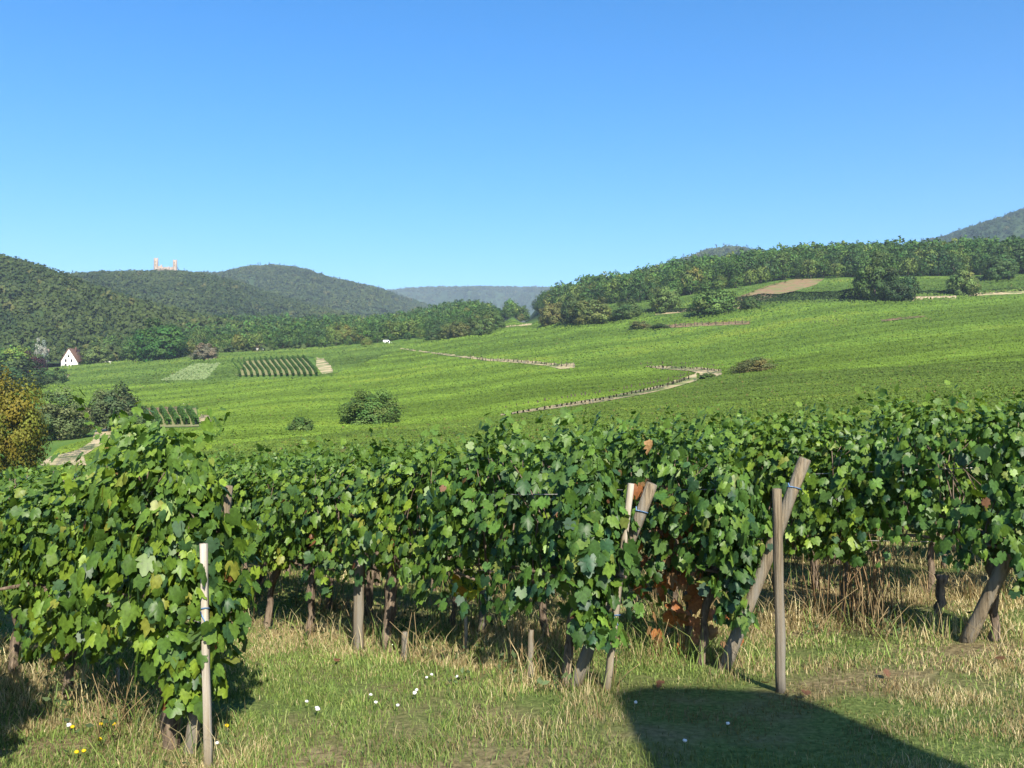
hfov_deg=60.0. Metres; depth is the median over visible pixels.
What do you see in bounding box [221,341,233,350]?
broadleaf tree
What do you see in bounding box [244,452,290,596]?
grapevine
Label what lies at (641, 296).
broadleaf tree
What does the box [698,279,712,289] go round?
broadleaf tree
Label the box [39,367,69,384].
hillside tree
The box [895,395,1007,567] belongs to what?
grapevine
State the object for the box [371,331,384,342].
broadleaf tree
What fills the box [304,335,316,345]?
broadleaf tree
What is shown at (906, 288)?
hillside tree
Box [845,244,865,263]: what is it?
broadleaf tree
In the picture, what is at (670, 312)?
track
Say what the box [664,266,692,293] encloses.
broadleaf tree
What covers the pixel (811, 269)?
broadleaf tree
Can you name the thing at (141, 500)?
grapevine
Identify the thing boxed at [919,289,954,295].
hedge
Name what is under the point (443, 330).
hillside tree
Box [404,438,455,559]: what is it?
grapevine
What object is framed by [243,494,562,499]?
trellis wire
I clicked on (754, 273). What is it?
broadleaf tree
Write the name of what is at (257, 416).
vineyard
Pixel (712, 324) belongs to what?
terrace bank
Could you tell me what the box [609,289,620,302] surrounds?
broadleaf tree
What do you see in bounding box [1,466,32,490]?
grapevine
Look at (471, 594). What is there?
grapevine
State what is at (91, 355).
hillside tree
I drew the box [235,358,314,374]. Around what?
plot ground
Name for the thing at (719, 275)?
broadleaf tree
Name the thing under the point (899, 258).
broadleaf tree
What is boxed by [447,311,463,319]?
broadleaf tree
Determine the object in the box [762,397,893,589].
grapevine
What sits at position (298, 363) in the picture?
vine row
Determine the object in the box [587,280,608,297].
broadleaf tree
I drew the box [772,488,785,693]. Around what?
thin stake
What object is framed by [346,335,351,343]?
broadleaf tree
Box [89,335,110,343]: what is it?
broadleaf tree
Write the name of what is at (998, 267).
hillside tree
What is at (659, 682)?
fallen leaf
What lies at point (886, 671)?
fallen leaf
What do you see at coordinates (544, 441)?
grapevine
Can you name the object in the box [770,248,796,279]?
broadleaf tree
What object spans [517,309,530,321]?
broadleaf tree
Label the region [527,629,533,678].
row post
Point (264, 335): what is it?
broadleaf tree
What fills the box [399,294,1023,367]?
vineyard
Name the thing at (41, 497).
grapevine
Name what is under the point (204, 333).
broadleaf tree
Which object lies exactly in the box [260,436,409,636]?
grapevine
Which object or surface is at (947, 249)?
broadleaf tree
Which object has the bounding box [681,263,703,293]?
broadleaf tree
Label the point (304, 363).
vine row
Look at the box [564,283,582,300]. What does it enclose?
broadleaf tree
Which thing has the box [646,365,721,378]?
dirt path
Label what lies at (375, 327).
broadleaf tree
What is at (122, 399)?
orchard tree
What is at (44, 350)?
hillside tree
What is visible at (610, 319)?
bush
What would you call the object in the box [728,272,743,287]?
broadleaf tree
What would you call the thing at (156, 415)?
vine row
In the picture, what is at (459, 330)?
hillside tree
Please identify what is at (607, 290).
broadleaf tree
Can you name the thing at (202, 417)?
bare row end
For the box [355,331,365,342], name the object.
broadleaf tree
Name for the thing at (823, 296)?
hedge
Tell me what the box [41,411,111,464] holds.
dirt path
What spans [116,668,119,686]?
row post
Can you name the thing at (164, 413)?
vine row
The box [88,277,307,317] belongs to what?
castle hill
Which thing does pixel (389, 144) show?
sky
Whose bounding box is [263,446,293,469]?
grapevine
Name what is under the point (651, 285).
broadleaf tree
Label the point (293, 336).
broadleaf tree
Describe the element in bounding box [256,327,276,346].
broadleaf tree
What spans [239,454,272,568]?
grapevine
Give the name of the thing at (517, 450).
grapevine
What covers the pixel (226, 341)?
broadleaf tree
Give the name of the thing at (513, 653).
weeds
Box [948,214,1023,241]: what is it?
blue mountain
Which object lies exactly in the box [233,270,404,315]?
round mountain
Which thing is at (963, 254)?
broadleaf tree
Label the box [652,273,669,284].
broadleaf tree
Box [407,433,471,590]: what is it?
grapevine
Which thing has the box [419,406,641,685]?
grapevine
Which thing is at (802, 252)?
broadleaf tree
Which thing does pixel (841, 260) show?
broadleaf tree
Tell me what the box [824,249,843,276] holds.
broadleaf tree
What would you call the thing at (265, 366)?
vine row
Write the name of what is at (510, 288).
ridge forest
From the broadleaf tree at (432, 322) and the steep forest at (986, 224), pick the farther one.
the steep forest at (986, 224)
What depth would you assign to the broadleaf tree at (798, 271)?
579.52 m
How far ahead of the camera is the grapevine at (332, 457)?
11.94 m
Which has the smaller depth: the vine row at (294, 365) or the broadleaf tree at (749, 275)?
the vine row at (294, 365)
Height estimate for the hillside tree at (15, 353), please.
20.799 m
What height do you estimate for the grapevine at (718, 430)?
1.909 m
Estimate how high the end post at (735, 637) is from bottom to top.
1.558 m
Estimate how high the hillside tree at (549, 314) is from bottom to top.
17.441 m
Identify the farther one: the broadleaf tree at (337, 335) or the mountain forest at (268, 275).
the mountain forest at (268, 275)
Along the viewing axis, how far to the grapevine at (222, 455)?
11.14 m
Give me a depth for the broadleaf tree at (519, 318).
757.98 m
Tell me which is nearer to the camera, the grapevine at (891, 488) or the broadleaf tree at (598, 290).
the grapevine at (891, 488)
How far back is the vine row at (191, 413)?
193.24 m
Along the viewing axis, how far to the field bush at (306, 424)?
108.60 m
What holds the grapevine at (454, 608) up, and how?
on the ground at (802, 729)
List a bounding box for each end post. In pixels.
[183,485,232,753]
[570,481,656,686]
[716,457,810,670]
[958,527,1017,642]
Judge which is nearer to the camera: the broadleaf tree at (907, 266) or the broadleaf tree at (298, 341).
the broadleaf tree at (907, 266)
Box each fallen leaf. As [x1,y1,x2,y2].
[656,680,664,687]
[801,689,810,694]
[883,668,890,677]
[995,655,1005,659]
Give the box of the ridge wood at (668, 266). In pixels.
[448,235,1023,320]
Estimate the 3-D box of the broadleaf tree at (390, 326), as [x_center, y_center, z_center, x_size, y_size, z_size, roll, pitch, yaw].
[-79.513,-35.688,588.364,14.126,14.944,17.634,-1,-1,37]
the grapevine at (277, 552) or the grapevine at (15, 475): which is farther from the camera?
the grapevine at (15, 475)
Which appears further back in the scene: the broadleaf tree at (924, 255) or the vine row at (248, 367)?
the broadleaf tree at (924, 255)
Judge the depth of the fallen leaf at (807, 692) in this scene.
5.08 m
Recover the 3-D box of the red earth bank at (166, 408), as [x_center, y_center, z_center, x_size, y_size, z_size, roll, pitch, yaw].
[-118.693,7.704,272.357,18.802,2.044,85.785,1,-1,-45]
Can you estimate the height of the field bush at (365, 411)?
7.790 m
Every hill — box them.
[0,271,119,362]
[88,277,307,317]
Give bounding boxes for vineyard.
[6,324,1023,475]
[39,341,400,385]
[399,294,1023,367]
[608,274,1023,316]
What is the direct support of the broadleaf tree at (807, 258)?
on the ground at (802, 729)
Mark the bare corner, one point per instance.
(323, 366)
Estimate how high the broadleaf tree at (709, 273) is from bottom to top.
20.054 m
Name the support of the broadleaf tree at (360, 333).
on the ground at (802, 729)
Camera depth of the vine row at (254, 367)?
439.09 m
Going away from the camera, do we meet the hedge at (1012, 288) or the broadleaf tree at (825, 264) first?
the hedge at (1012, 288)
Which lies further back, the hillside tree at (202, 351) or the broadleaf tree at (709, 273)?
the broadleaf tree at (709, 273)
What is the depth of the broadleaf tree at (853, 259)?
561.21 m
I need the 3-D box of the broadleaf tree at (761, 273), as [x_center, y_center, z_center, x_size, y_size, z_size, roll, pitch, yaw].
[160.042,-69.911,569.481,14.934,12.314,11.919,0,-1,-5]
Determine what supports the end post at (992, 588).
on the ground at (802, 729)
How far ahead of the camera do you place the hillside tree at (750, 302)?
434.65 m
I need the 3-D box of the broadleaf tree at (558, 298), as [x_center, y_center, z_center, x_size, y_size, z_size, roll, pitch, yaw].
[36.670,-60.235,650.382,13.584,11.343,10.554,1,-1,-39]
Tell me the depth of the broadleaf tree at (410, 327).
590.98 m
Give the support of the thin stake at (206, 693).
on the ground at (802, 729)
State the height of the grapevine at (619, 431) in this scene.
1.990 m
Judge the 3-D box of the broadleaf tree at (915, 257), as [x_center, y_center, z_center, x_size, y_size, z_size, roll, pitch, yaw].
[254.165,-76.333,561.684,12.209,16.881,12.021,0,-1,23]
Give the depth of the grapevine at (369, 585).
8.83 m
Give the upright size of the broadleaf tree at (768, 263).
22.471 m
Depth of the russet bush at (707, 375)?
184.44 m
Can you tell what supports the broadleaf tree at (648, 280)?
on the ground at (802, 729)
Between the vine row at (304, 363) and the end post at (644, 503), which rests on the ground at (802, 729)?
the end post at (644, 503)
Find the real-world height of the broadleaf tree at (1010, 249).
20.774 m
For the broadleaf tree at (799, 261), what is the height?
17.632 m
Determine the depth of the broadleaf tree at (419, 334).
580.01 m
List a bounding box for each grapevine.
[0,454,57,674]
[0,462,140,699]
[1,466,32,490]
[13,461,56,485]
[16,389,271,749]
[40,461,70,523]
[159,457,258,570]
[204,450,237,463]
[206,446,257,475]
[220,443,335,629]
[230,450,263,465]
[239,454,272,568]
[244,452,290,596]
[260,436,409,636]
[262,449,301,573]
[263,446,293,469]
[278,439,358,608]
[295,448,330,465]
[308,443,357,544]
[321,424,501,652]
[333,438,375,555]
[335,440,436,616]
[358,445,402,585]
[360,435,415,466]
[392,439,422,455]
[402,435,515,625]
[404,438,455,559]
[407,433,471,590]
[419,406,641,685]
[449,574,483,639]
[450,422,549,596]
[459,434,536,540]
[470,409,644,636]
[520,428,584,569]
[527,429,565,456]
[532,420,649,536]
[587,405,772,664]
[589,413,683,527]
[615,412,756,609]
[630,439,743,658]
[638,417,713,551]
[657,408,772,518]
[701,410,804,448]
[706,401,888,620]
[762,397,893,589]
[791,403,899,564]
[834,384,1023,641]
[855,380,1022,594]
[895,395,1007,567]
[932,574,948,616]
[993,394,1023,489]
[997,397,1023,435]
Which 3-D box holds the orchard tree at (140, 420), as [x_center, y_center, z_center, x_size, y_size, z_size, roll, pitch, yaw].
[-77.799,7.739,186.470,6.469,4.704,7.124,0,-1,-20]
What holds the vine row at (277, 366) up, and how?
on the plot ground at (265, 370)
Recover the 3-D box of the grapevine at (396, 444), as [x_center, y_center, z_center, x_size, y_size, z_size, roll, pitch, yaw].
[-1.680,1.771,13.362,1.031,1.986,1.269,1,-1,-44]
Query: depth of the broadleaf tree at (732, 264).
563.24 m
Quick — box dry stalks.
[0,517,1014,747]
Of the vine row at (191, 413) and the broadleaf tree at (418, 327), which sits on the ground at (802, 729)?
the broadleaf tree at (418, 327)
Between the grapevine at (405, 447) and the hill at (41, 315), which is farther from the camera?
the hill at (41, 315)
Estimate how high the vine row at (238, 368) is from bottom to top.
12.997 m
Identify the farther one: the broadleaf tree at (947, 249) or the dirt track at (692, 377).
the broadleaf tree at (947, 249)
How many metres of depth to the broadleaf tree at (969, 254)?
559.88 m
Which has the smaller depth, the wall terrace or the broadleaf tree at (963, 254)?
the wall terrace
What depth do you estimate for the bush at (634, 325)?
422.01 m
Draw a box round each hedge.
[640,308,687,313]
[735,288,862,306]
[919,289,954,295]
[987,287,1023,292]
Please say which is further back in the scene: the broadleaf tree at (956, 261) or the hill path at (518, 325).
the hill path at (518, 325)
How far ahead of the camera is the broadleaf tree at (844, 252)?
573.69 m
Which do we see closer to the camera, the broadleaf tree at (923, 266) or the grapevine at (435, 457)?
the grapevine at (435, 457)
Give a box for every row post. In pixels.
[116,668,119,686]
[353,559,364,650]
[401,631,408,660]
[464,597,467,651]
[478,589,486,631]
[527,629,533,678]
[838,561,847,616]
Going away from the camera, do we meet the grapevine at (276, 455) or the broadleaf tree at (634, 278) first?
the grapevine at (276, 455)
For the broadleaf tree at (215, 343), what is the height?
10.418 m
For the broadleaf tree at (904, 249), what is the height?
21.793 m
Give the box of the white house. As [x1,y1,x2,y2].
[59,347,83,365]
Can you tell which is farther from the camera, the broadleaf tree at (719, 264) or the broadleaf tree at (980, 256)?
the broadleaf tree at (719, 264)
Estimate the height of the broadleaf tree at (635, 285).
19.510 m
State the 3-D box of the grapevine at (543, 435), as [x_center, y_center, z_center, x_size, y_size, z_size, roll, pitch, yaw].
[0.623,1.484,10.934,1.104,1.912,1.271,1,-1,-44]
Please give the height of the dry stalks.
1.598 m
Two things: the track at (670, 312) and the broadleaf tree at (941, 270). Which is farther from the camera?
the broadleaf tree at (941, 270)
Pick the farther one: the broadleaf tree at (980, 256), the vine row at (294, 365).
the broadleaf tree at (980, 256)
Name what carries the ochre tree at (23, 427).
on the ground at (802, 729)
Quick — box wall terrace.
[969,290,1023,295]
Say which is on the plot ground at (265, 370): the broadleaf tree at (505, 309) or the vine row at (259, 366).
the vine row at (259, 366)
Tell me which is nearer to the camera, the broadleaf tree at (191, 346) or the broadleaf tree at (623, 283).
the broadleaf tree at (191, 346)
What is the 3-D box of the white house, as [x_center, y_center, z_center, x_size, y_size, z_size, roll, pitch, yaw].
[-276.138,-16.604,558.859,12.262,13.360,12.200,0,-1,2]
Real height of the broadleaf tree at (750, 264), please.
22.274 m
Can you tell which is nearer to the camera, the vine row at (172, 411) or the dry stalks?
the dry stalks
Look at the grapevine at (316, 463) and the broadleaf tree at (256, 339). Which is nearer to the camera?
the grapevine at (316, 463)
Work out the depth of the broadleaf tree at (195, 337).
570.68 m
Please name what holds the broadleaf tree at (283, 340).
on the ground at (802, 729)
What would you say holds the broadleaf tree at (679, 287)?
on the ground at (802, 729)
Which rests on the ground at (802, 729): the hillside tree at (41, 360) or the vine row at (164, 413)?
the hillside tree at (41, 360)
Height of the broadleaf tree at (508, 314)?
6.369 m
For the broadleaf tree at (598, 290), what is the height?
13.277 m
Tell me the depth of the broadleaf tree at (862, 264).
551.76 m
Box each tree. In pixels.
[0,345,35,366]
[0,351,47,390]
[0,365,53,476]
[19,350,47,372]
[23,340,50,356]
[33,337,49,366]
[34,385,99,440]
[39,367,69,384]
[77,342,116,364]
[85,381,146,430]
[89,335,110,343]
[103,334,119,345]
[117,340,142,361]
[124,318,189,362]
[126,412,156,426]
[186,339,195,354]
[187,328,203,346]
[187,342,218,360]
[191,326,208,343]
[208,337,219,350]
[217,331,232,342]
[220,340,228,351]
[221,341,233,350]
[231,331,247,349]
[244,335,256,348]
[245,333,265,349]
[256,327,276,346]
[258,330,271,344]
[265,339,278,349]
[275,324,300,343]
[276,333,288,348]
[288,331,298,346]
[290,336,305,348]
[302,333,312,346]
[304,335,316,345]
[308,326,328,343]
[316,334,328,343]
[316,335,326,346]
[323,324,335,343]
[328,330,344,344]
[333,321,350,343]
[343,326,357,343]
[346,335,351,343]
[355,323,372,343]
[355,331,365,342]
[365,319,388,341]
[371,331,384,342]
[382,319,403,340]
[387,333,394,339]
[397,319,412,337]
[401,318,418,337]
[404,332,411,339]
[411,314,427,337]
[413,325,426,336]
[415,329,424,338]
[423,317,442,328]
[423,324,439,341]
[437,322,453,340]
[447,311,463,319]
[449,320,470,338]
[451,309,463,318]
[460,307,479,320]
[462,317,481,336]
[464,314,494,336]
[477,304,486,315]
[479,307,505,330]
[502,304,515,315]
[505,311,511,318]
[513,305,529,318]
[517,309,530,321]
[517,313,524,320]
[536,302,564,326]
[539,290,549,306]
[543,290,556,305]
[547,284,567,302]
[554,294,566,303]
[558,294,586,324]
[561,292,574,301]
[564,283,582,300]
[566,295,611,325]
[579,287,593,298]
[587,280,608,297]
[591,285,604,301]
[598,291,608,301]
[602,279,619,302]
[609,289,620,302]
[612,298,646,321]
[615,276,633,299]
[619,286,633,302]
[627,274,651,299]
[632,272,646,281]
[632,289,644,302]
[638,275,659,294]
[643,277,661,299]
[646,288,657,300]
[649,281,681,312]
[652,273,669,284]
[662,272,684,288]
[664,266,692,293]
[672,281,684,295]
[680,275,699,294]
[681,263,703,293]
[687,280,740,316]
[690,262,708,274]
[696,261,714,289]
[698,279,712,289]
[710,258,726,276]
[711,267,728,287]
[715,276,728,288]
[721,255,746,286]
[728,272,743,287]
[737,251,761,284]
[739,294,761,311]
[743,268,758,285]
[744,265,763,283]
[752,265,771,283]
[754,250,782,281]
[758,250,775,265]
[767,266,782,280]
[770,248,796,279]
[778,264,794,279]
[781,245,797,275]
[791,250,808,267]
[791,252,805,277]
[794,265,803,276]
[796,257,815,275]
[799,260,821,278]
[804,248,828,274]
[810,248,826,276]
[814,258,832,277]
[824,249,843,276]
[827,263,845,277]
[828,248,853,274]
[837,253,848,275]
[840,248,871,275]
[842,263,858,276]
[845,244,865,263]
[850,250,898,302]
[855,255,872,270]
[862,247,880,263]
[875,247,890,267]
[879,270,920,303]
[885,242,914,273]
[890,253,906,274]
[896,256,918,275]
[904,250,921,274]
[906,248,941,274]
[907,240,933,271]
[915,258,932,276]
[927,243,955,273]
[929,260,949,275]
[936,243,959,258]
[943,252,965,274]
[945,265,985,295]
[946,249,968,270]
[954,246,975,271]
[960,255,976,272]
[963,240,986,271]
[970,250,988,274]
[974,251,1018,281]
[982,241,1006,255]
[994,237,1023,271]
[996,242,1018,259]
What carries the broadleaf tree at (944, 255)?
on the ground at (802, 729)
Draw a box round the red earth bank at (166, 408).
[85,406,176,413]
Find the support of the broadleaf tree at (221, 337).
on the ground at (802, 729)
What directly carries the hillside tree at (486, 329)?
on the ground at (802, 729)
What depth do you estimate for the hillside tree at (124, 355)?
554.23 m
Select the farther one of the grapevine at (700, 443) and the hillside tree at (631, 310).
the hillside tree at (631, 310)
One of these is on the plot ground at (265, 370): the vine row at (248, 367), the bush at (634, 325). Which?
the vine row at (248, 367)
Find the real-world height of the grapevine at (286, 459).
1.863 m
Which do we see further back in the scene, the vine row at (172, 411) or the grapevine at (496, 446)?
the vine row at (172, 411)
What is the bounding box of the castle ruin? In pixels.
[154,258,176,270]
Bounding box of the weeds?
[1,542,1016,766]
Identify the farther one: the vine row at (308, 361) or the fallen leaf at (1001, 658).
the vine row at (308, 361)
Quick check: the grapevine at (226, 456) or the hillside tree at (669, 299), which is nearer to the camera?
the grapevine at (226, 456)
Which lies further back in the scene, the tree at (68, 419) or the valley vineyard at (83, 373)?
the valley vineyard at (83, 373)
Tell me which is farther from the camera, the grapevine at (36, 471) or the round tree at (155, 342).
the round tree at (155, 342)
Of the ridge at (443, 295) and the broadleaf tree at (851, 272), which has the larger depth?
the ridge at (443, 295)
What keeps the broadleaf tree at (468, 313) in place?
on the ground at (802, 729)
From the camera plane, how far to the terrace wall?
425.46 m
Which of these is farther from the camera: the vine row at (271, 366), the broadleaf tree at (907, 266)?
the broadleaf tree at (907, 266)
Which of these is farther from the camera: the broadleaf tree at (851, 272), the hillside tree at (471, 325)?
the broadleaf tree at (851, 272)
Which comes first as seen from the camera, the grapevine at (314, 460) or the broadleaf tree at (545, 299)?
the grapevine at (314, 460)
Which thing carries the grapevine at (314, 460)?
on the ground at (802, 729)
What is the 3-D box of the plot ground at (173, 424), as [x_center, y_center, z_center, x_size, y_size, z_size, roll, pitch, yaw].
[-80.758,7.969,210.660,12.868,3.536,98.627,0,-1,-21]
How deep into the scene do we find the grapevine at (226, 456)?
17.30 m
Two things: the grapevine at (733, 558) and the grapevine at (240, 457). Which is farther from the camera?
the grapevine at (240, 457)
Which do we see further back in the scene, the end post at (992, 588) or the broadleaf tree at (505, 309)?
the broadleaf tree at (505, 309)
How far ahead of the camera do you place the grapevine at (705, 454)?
9.38 m
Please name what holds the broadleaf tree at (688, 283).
on the ground at (802, 729)
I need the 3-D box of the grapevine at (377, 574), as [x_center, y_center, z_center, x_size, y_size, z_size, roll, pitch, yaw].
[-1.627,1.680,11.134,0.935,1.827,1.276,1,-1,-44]
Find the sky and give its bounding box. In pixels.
[0,0,1023,289]
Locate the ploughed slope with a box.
[733,279,822,308]
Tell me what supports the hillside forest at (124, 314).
on the hill at (41, 315)
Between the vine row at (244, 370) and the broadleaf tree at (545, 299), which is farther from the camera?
the broadleaf tree at (545, 299)
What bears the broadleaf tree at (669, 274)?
on the ground at (802, 729)
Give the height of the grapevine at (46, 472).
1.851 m
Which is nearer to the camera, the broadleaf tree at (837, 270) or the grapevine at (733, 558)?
the grapevine at (733, 558)
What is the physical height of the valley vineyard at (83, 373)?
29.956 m
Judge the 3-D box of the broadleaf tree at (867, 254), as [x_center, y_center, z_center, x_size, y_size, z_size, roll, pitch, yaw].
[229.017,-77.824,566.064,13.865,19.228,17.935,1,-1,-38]
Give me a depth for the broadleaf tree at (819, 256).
576.04 m
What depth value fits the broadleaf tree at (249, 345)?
572.89 m
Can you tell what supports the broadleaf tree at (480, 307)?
on the ground at (802, 729)
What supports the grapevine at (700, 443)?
on the ground at (802, 729)
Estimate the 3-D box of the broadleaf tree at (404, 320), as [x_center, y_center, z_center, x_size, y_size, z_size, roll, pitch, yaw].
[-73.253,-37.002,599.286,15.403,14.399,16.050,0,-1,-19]
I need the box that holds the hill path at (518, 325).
[506,323,531,326]
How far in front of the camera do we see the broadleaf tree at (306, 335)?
592.57 m
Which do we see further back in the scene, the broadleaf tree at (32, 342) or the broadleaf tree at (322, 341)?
the broadleaf tree at (322, 341)
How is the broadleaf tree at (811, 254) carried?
on the ground at (802, 729)
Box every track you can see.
[501,372,696,414]
[655,307,698,314]
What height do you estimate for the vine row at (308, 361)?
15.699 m
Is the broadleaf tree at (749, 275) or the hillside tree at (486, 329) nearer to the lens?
the hillside tree at (486, 329)
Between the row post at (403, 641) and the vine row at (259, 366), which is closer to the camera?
the row post at (403, 641)
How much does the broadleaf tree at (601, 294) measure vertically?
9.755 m
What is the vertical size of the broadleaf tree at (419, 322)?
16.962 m
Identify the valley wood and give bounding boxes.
[9,299,482,348]
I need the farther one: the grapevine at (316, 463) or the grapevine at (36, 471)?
the grapevine at (36, 471)
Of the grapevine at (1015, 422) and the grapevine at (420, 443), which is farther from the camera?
the grapevine at (420, 443)
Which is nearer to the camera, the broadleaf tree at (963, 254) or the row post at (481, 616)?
the row post at (481, 616)
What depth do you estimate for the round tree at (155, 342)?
525.16 m
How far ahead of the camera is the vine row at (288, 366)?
426.59 m
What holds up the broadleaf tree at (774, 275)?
on the ground at (802, 729)
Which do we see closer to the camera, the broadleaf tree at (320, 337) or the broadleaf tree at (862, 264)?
the broadleaf tree at (862, 264)
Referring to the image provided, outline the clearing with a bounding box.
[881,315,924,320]
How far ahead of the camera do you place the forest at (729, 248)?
2168.95 m
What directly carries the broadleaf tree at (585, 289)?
on the ground at (802, 729)
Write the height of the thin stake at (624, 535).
1.385 m
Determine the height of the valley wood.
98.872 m
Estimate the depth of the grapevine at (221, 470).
8.73 m
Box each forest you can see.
[0,253,349,362]
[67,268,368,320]
[196,262,432,315]
[386,285,551,318]
[655,244,754,269]
[913,207,1023,244]
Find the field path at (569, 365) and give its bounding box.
[400,348,574,368]
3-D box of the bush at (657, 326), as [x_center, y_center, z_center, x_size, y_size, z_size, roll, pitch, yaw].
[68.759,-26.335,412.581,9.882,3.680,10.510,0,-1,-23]
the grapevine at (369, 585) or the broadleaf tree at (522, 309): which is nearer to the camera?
the grapevine at (369, 585)
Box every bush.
[285,416,315,434]
[335,389,404,424]
[360,339,373,346]
[606,310,619,321]
[627,321,651,330]
[649,323,671,329]
[699,373,715,378]
[727,357,778,374]
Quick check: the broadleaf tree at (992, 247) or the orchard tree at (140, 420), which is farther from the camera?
the broadleaf tree at (992, 247)
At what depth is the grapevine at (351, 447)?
14.18 m
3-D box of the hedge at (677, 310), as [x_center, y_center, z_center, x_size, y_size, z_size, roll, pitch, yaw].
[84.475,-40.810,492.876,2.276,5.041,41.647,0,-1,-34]
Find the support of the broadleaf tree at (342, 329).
on the ground at (802, 729)
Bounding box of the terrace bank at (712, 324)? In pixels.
[652,321,749,327]
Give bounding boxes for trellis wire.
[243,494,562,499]
[287,557,540,575]
[559,535,931,541]
[713,467,980,477]
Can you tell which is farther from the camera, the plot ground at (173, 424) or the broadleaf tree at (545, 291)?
the broadleaf tree at (545, 291)
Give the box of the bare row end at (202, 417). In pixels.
[199,414,210,421]
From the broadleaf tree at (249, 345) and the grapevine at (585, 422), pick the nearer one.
the grapevine at (585, 422)
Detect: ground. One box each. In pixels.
[0,269,1023,767]
[151,408,198,426]
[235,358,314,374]
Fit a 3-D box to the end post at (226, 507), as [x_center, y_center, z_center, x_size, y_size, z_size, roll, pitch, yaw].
[-1.539,1.231,4.478,0.252,1.432,0.070,0,-1,-33]
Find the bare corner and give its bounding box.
[316,357,332,373]
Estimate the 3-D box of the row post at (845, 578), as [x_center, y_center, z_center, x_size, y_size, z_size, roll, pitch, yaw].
[2.741,1.705,7.337,0.086,0.506,0.052,0,-1,0]
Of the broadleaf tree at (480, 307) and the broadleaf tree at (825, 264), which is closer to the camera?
the broadleaf tree at (825, 264)
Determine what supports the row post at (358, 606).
on the ground at (802, 729)
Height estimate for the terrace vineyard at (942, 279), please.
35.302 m
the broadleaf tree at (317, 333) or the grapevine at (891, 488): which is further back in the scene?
the broadleaf tree at (317, 333)
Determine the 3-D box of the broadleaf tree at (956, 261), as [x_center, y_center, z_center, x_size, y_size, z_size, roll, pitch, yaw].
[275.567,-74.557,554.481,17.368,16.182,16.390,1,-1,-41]
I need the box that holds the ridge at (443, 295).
[398,289,539,321]
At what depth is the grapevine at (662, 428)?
11.70 m
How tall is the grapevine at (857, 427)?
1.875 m
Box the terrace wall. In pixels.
[913,296,956,300]
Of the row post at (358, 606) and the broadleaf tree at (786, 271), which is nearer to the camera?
the row post at (358, 606)
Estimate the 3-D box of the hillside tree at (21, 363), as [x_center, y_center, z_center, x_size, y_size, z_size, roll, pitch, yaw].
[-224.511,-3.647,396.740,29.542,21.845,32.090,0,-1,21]
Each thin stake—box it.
[199,543,212,767]
[603,483,633,690]
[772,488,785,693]
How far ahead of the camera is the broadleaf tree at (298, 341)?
581.86 m
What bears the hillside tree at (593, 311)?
on the ground at (802, 729)
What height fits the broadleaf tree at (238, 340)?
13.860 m
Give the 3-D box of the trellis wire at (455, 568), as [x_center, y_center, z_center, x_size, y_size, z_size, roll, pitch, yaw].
[-4.671,1.924,10.639,0.006,1.329,14.559,1,-1,-44]
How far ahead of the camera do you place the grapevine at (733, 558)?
6.00 m
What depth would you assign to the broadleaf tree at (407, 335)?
574.29 m
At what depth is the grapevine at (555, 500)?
7.12 m
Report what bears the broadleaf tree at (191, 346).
on the ground at (802, 729)
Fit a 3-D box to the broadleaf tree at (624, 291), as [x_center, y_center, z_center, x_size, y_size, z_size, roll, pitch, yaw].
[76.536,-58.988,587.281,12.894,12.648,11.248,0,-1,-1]
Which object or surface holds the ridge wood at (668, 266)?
on the ground at (802, 729)
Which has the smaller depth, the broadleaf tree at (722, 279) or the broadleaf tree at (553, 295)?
the broadleaf tree at (722, 279)
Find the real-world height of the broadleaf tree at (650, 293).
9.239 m
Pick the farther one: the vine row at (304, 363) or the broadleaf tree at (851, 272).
the broadleaf tree at (851, 272)
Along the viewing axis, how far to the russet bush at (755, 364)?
180.70 m
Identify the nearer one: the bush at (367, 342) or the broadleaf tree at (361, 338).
the bush at (367, 342)
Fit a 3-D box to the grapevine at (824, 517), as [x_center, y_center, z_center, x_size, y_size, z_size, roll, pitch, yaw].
[2.283,1.075,7.188,1.047,1.872,1.344,1,-1,-44]
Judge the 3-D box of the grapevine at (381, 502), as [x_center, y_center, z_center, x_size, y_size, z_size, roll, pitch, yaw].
[-0.724,1.189,6.573,1.078,1.795,1.395,1,-1,-44]
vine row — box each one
[150,405,162,424]
[159,405,171,424]
[168,405,180,423]
[177,405,189,423]
[186,405,198,424]
[231,358,241,376]
[237,357,246,376]
[243,357,253,376]
[248,357,259,375]
[254,357,264,375]
[259,356,270,376]
[265,356,276,376]
[270,356,282,375]
[275,355,288,375]
[281,355,294,375]
[286,355,300,375]
[291,355,306,375]
[297,354,312,375]
[302,354,317,375]
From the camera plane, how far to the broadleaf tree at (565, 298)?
646.72 m
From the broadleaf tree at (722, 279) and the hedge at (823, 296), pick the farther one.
the broadleaf tree at (722, 279)

